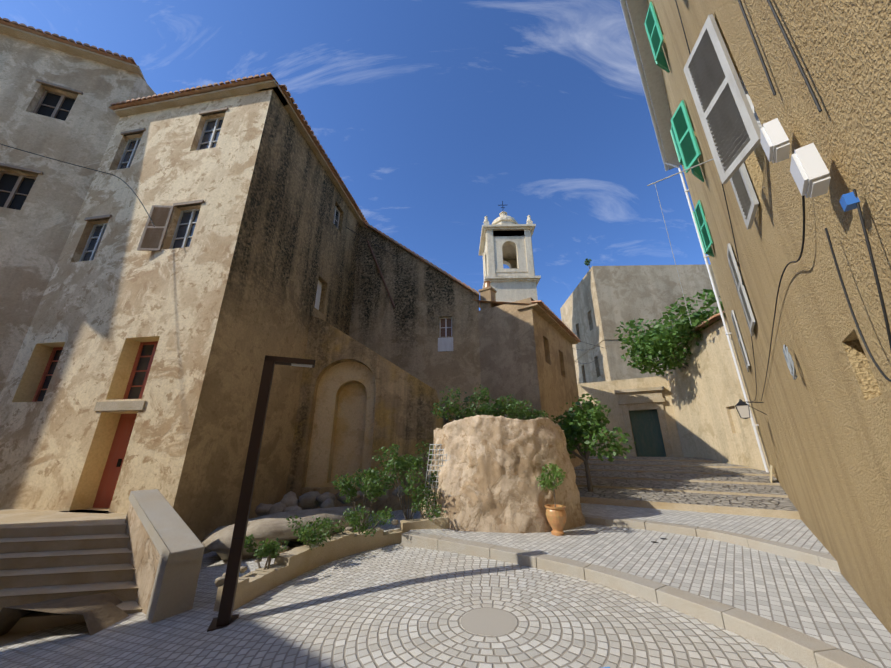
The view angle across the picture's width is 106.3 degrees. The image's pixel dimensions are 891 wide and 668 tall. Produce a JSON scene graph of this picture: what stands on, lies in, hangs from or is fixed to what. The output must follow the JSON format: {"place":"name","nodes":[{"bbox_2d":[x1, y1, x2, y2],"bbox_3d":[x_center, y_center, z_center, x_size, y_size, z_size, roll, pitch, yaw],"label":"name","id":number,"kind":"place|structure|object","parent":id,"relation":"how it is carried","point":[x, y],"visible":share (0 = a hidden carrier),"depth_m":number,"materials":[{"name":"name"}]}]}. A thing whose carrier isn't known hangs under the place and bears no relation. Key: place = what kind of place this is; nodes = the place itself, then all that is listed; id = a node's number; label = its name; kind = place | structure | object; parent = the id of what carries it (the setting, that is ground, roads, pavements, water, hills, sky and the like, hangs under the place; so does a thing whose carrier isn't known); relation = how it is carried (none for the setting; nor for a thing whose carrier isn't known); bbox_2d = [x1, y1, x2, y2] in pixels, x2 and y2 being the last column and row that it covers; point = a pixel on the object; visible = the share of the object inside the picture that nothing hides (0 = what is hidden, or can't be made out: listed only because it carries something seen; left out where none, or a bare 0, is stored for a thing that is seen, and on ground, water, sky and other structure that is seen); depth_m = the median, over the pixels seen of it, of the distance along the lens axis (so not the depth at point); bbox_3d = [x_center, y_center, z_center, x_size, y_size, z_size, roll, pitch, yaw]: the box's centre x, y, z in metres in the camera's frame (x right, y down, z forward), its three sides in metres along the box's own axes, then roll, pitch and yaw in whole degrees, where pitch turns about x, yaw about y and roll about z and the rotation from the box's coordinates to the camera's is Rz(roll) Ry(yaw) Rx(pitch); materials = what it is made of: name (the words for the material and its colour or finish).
{"place":"outdoors","nodes":[
{"label":"outdoors","id":0,"kind":"place"},
{"bbox_2d":[213,516,449,611],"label":"planter wall","id":1,"kind":"structure","parent":0,"point":[288,565],"depth_m":5.76,"materials":[{"name":"beige stone"}]},
{"bbox_2d":[0,0,710,320],"label":"sky","id":2,"kind":"structure","parent":0,"point":[433,115],"materials":[{"name":"blue"}]},
{"bbox_2d":[0,509,880,667],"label":"ground","id":3,"kind":"structure","parent":0,"point":[395,606],"depth_m":3.64,"materials":[{"name":"grey stone"}]},
{"bbox_2d":[0,592,128,635],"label":"planter soil","id":4,"kind":"structure","parent":3,"relation":"on","point":[100,612],"depth_m":4.32,"materials":[{"name":"brown soil"}]},
{"bbox_2d":[201,485,405,586],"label":"rocks","id":5,"kind":"object","parent":4,"relation":"on","point":[270,522],"visible":0.56,"depth_m":7.56,"materials":[{"name":"beige stone"}]},
{"bbox_2d":[244,534,289,571],"bbox_3d":[-2.841,3.407,5.207,0.840,0.527,0.571,-13,-23,33],"label":"planter shrub","id":6,"kind":"object","parent":5,"relation":"on","point":[270,550],"visible":0.96,"depth_m":5.12,"materials":[{"name":"green plant"}]},
{"bbox_2d":[286,515,344,550],"bbox_3d":[-2.232,3.615,6.072,0.952,0.618,1.058,-14,-23,35],"label":"planter shrub","id":7,"kind":"object","parent":5,"relation":"in","point":[308,534],"visible":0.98,"depth_m":5.92,"materials":[{"name":"green plant"}]},
{"bbox_2d":[331,467,393,524],"bbox_3d":[-1.821,3.654,7.524,1.347,1.280,1.392,0,-19,1],"label":"planter shrub","id":8,"kind":"object","parent":5,"relation":"on","point":[344,486],"visible":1,"depth_m":7.40,"materials":[{"name":"green plant"}]},
{"bbox_2d":[343,503,396,536],"bbox_3d":[-1.530,3.724,6.662,1.174,0.658,1.036,0,-19,1],"label":"planter shrub","id":9,"kind":"object","parent":5,"relation":"on","point":[352,520],"visible":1,"depth_m":6.55,"materials":[{"name":"green plant"}]},
{"bbox_2d":[0,489,204,645],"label":"entrance stairs","id":10,"kind":"structure","parent":3,"relation":"on","point":[144,553],"depth_m":5.19,"materials":[{"name":"stone"}]},
{"bbox_2d":[0,17,367,553],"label":"building","id":11,"kind":"structure","parent":3,"relation":"on","point":[136,346],"depth_m":9.89,"materials":[{"name":"paint"}]},
{"bbox_2d":[0,144,154,226],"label":"facade wire","id":12,"kind":"object","parent":11,"relation":"attached to","point":[87,168],"visible":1,"depth_m":9.48,"materials":[{"name":"black"}]},
{"bbox_2d":[207,355,314,631],"bbox_3d":[-2.422,1.981,4.606,0.775,3.384,0.320,8,-20,-21],"label":"lamp post","id":13,"kind":"object","parent":3,"relation":"on","point":[225,618],"visible":0.94,"depth_m":4.39,"materials":[{"name":"brown metal"}]},
{"bbox_2d":[286,315,447,513],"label":"niche wall","id":14,"kind":"structure","parent":3,"relation":"on","point":[359,404],"depth_m":11.88,"materials":[{"name":"paint"}]},
{"bbox_2d":[349,220,481,424],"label":"building wall","id":15,"kind":"structure","parent":3,"relation":"on","point":[414,314],"depth_m":15.73,"materials":[{"name":"paint"}]},
{"bbox_2d":[346,227,606,348],"bbox_3d":[3.889,-1.945,20.730,20.672,2.641,0.024,12,-22,-32],"label":"overhead wire","id":16,"kind":"object","parent":15,"relation":"attached to","point":[394,255],"visible":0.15,"depth_m":16.47,"materials":[{"name":"black"}]},
{"bbox_2d":[421,444,449,517],"bbox_3d":[-0.212,3.446,7.580,0.665,1.830,0.322,-13,-23,33],"label":"trellis","id":17,"kind":"object","parent":3,"relation":"on","point":[434,465],"visible":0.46,"depth_m":7.76,"materials":[{"name":"grey wood"}]},
{"bbox_2d":[420,415,584,537],"bbox_3d":[1.339,3.796,8.638,3.958,3.066,4.020,0,-19,1],"label":"rock","id":18,"kind":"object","parent":3,"relation":"on","point":[490,471],"depth_m":7.22,"materials":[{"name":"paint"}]},
{"bbox_2d":[430,384,509,421],"bbox_3d":[0.677,2.159,9.235,1.904,1.414,1.819,-18,-26,41],"label":"bush","id":19,"kind":"object","parent":18,"relation":"on","point":[456,410],"visible":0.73,"depth_m":9.11,"materials":[{"name":"green plant"}]},
{"bbox_2d":[469,394,535,419],"bbox_3d":[1.558,2.295,9.473,1.980,1.059,1.931,-8,-21,22],"label":"bush","id":20,"kind":"object","parent":18,"relation":"on","point":[516,411],"visible":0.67,"depth_m":9.09,"materials":[{"name":"green plant"}]},
{"bbox_2d":[516,409,551,420],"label":"bush","id":21,"kind":"object","parent":18,"relation":"on","point":[538,413],"visible":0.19,"depth_m":9.74,"materials":[{"name":"green plant"}]},
{"bbox_2d":[475,281,583,466],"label":"lane house","id":22,"kind":"structure","parent":3,"relation":"on","point":[526,350],"depth_m":14.30,"materials":[{"name":"paint"}]},
{"bbox_2d":[401,531,879,667],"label":"terrace kerb","id":23,"kind":"structure","parent":3,"relation":"on","point":[806,650],"depth_m":3.79,"materials":[{"name":"stone"}]},
{"bbox_2d":[560,264,723,383],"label":"stone building","id":24,"kind":"structure","parent":3,"relation":"on","point":[599,304],"depth_m":27.22,"materials":[{"name":"paint"}]},
{"bbox_2d":[584,258,591,268],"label":"roof weed","id":25,"kind":"object","parent":24,"relation":"on","point":[586,262],"visible":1,"depth_m":28.40,"materials":[{"name":"green plant"}]},
{"bbox_2d":[577,311,769,471],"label":"wall","id":26,"kind":"structure","parent":3,"relation":"on","point":[690,410],"depth_m":16.28,"materials":[{"name":"paint"}]},
{"bbox_2d":[583,514,840,572],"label":"terrace kerb","id":27,"kind":"structure","parent":3,"relation":"on","point":[819,559],"depth_m":5.92,"materials":[{"name":"stone"}]},
{"bbox_2d":[620,0,890,633],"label":"building","id":28,"kind":"structure","parent":3,"relation":"on","point":[824,424],"depth_m":2.90,"materials":[{"name":"brown paint"}]},
{"bbox_2d":[647,159,713,322],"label":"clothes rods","id":29,"kind":"object","parent":28,"relation":"attached to","point":[662,212],"visible":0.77,"depth_m":4.98,"materials":[{"name":"grey metal"}]},
{"bbox_2d":[675,0,756,400],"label":"cable","id":30,"kind":"object","parent":28,"relation":"attached to","point":[726,203],"visible":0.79,"depth_m":5.54,"materials":[{"name":"black plastic"}]},
{"bbox_2d":[735,399,766,418],"bbox_3d":[7.703,1.884,8.442,0.562,0.500,0.274,-15,-24,37],"label":"wall lantern","id":31,"kind":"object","parent":28,"relation":"attached to","point":[742,408],"depth_m":8.44,"materials":[{"name":"white glass"}]},
{"bbox_2d":[738,0,775,95],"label":"cable","id":32,"kind":"object","parent":28,"relation":"attached to","point":[757,49],"visible":1,"depth_m":2.28,"materials":[{"name":"black plastic"}]},
{"bbox_2d":[761,195,804,400],"bbox_3d":[5.017,0.287,5.196,0.038,0.560,8.854,-15,-24,37],"label":"cable","id":33,"kind":"object","parent":28,"relation":"attached to","point":[803,207],"visible":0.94,"depth_m":2.76,"materials":[{"name":"black plastic"}]},
{"bbox_2d":[783,344,797,379],"bbox_3d":[3.801,0.307,3.686,0.047,0.397,0.147,-15,-24,37],"label":"wall plaque","id":34,"kind":"object","parent":28,"relation":"attached to","point":[789,361],"visible":1,"depth_m":3.65,"materials":[{"name":"grey"}]},
{"bbox_2d":[767,0,821,111],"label":"cable","id":35,"kind":"object","parent":28,"relation":"attached to","point":[813,95],"visible":1,"depth_m":1.77,"materials":[{"name":"black plastic"}]},
{"bbox_2d":[760,118,859,211],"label":"utility boxes","id":36,"kind":"object","parent":28,"relation":"attached to","point":[809,171],"visible":1,"depth_m":1.77,"materials":[{"name":"white plastic"}]},
{"bbox_2d":[825,189,890,381],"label":"cable","id":37,"kind":"object","parent":28,"relation":"attached to","point":[877,284],"visible":1,"depth_m":1.54,"materials":[{"name":"black plastic"}]},
{"bbox_2d":[479,201,540,301],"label":"bell tower","id":38,"kind":"structure","parent":0,"point":[505,239],"depth_m":27.88,"materials":[{"name":"paint"}]},
{"bbox_2d":[410,517,890,667],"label":"terrace paving","id":39,"kind":"structure","parent":0,"point":[830,607],"depth_m":4.43,"materials":[{"name":"grey stone"}]},
{"bbox_2d":[372,441,437,519],"bbox_3d":[-0.828,3.476,7.996,1.648,1.732,1.725,-12,-22,31],"label":"planter shrub","id":40,"kind":"object","parent":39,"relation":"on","point":[410,463],"visible":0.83,"depth_m":7.70,"materials":[{"name":"green plant"}]},
{"bbox_2d":[410,486,445,520],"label":"planter shrub","id":41,"kind":"object","parent":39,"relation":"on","point":[418,504],"visible":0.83,"depth_m":7.19,"materials":[{"name":"green plant"}]},
{"bbox_2d":[545,504,566,535],"bbox_3d":[2.186,3.659,6.576,0.410,0.500,0.410,0,-19,1],"label":"terracotta pot","id":42,"kind":"object","parent":39,"relation":"on","point":[556,516],"visible":1,"depth_m":6.46,"materials":[{"name":"orange ceramic"}]},
{"bbox_2d":[535,463,565,506],"bbox_3d":[2.143,3.077,6.786,0.590,0.857,0.680,0,-19,1],"label":"pot plant","id":43,"kind":"object","parent":42,"relation":"on","point":[551,482],"visible":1,"depth_m":6.76,"materials":[{"name":"green plant"}]},
{"bbox_2d":[574,456,800,519],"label":"steps","id":44,"kind":"structure","parent":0,"point":[695,484],"depth_m":10.16,"materials":[{"name":"stone"}]},
{"bbox_2d":[551,393,635,491],"bbox_3d":[4.192,3.480,10.655,2.813,3.074,2.602,0,-19,1],"label":"tree","id":45,"kind":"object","parent":44,"relation":"on","point":[578,423],"visible":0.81,"depth_m":10.40,"materials":[{"name":"green plant"}]},
{"bbox_2d":[613,289,725,376],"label":"climbing plant","id":46,"kind":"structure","parent":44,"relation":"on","point":[663,340],"depth_m":16.18,"materials":[{"name":"green plant"}]},
{"bbox_2d":[770,465,772,482],"bbox_3d":[9.865,4.492,10.128,0.271,0.975,0.552,-15,-24,37],"label":"post","id":47,"kind":"object","parent":44,"relation":"on","point":[771,471],"visible":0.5,"depth_m":10.00,"materials":[{"name":"beige"}]},
{"bbox_2d":[580,503,830,554],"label":"terrace paving","id":48,"kind":"structure","parent":0,"point":[796,532],"depth_m":6.99,"materials":[{"name":"grey stone"}]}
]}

